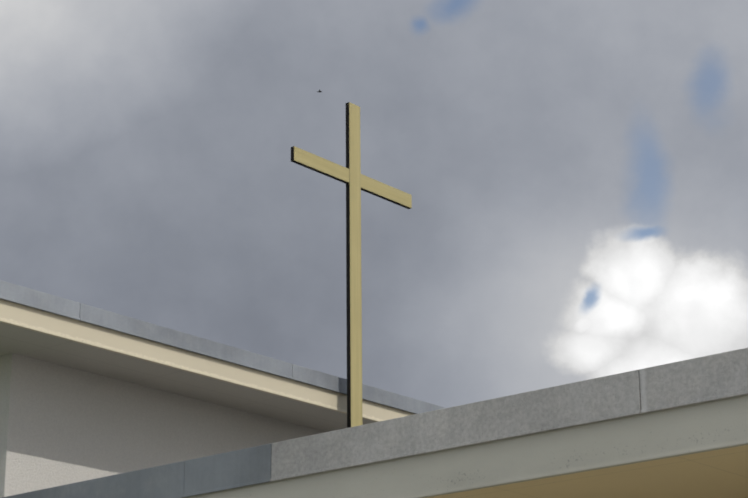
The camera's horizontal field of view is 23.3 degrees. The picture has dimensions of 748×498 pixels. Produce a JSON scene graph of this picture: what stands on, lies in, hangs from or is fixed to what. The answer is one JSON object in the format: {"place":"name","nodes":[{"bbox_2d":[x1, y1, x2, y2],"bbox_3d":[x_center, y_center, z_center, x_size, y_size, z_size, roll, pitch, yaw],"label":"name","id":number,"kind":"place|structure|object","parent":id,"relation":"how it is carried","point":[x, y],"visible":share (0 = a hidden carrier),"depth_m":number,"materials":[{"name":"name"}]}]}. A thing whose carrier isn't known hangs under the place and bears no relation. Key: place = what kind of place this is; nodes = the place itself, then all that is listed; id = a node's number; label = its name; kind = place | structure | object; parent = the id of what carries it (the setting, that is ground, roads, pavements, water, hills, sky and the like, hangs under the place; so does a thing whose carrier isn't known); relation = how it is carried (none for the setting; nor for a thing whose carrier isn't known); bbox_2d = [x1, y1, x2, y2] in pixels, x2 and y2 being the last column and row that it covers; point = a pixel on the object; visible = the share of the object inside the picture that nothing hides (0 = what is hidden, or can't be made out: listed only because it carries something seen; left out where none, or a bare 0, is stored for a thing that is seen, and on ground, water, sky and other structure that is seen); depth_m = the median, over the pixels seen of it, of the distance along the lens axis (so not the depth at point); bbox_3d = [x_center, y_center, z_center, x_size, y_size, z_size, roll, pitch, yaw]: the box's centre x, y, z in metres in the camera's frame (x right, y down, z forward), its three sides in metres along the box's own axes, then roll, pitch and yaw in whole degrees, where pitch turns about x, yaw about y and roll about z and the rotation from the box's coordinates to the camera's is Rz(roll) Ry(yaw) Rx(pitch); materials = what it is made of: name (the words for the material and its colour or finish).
{"place":"outdoors","nodes":[
{"label":"outdoors","id":0,"kind":"place"},
{"bbox_2d":[0,353,324,497],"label":"wall","id":1,"kind":"structure","parent":0,"point":[60,425],"depth_m":15.23,"materials":[{"name":"white paint"}]},
{"bbox_2d":[0,280,79,319],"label":"roof flashing","id":2,"kind":"object","parent":1,"relation":"on","point":[32,298],"visible":1,"depth_m":14.10,"materials":[{"name":"metal"}]},
{"bbox_2d":[79,303,292,378],"bbox_3d":[-1.611,0.819,15.380,0.230,0.147,2.496,-15,-24,37],"label":"roof flashing","id":3,"kind":"object","parent":1,"relation":"on","point":[157,333],"visible":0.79,"depth_m":15.23,"materials":[{"name":"metal"}]},
{"bbox_2d":[0,299,414,431],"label":"roof eave","id":4,"kind":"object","parent":1,"relation":"on","point":[31,332],"depth_m":15.37,"materials":[{"name":"beige paint"}]},
{"bbox_2d":[291,364,444,413],"bbox_3d":[-0.006,1.418,17.200,0.230,0.147,2.496,-15,-24,37],"label":"roof flashing","id":5,"kind":"object","parent":1,"relation":"on","point":[339,385],"visible":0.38,"depth_m":16.99,"materials":[{"name":"metal"}]},
{"bbox_2d":[0,0,747,407],"label":"sky","id":6,"kind":"structure","parent":0,"point":[575,172],"materials":[{"name":"grey"}]},
{"bbox_2d":[185,394,747,497],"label":"building roof","id":7,"kind":"structure","parent":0,"point":[698,450],"depth_m":10.23,"materials":[{"name":"beige paint"}]},
{"bbox_3d":[9.434,5.146,15.929,15.627,3.795,18.543,-15,-24,37],"label":"low building","id":8,"kind":"object","parent":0,"visible":0},
{"bbox_2d":[2,461,184,497],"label":"roof flashing","id":9,"kind":"object","parent":8,"relation":"on","point":[165,481],"visible":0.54,"depth_m":12.25,"materials":[{"name":"metal"}]},
{"bbox_2d":[183,443,271,496],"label":"roof flashing","id":10,"kind":"object","parent":8,"relation":"on","point":[230,470],"visible":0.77,"depth_m":11.68,"materials":[{"name":"metal"}]},
{"bbox_2d":[291,102,411,427],"bbox_3d":[-0.194,0.706,16.830,0.334,4.418,1.719,-15,-24,37],"label":"cross","id":11,"kind":"object","parent":8,"relation":"on","point":[353,178],"visible":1,"depth_m":17.01,"materials":[{"name":"gold metal"}]},
{"bbox_2d":[270,370,641,480],"bbox_3d":[0.460,1.083,10.703,2.716,0.246,0.230,-15,-24,37],"label":"roof flashing","id":12,"kind":"object","parent":8,"relation":"on","point":[614,396],"visible":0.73,"depth_m":10.53,"materials":[{"name":"concrete"}]},
{"bbox_2d":[639,348,747,412],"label":"roof flashing","id":13,"kind":"object","parent":8,"relation":"on","point":[723,375],"visible":1,"depth_m":9.60,"materials":[{"name":"concrete"}]}
]}

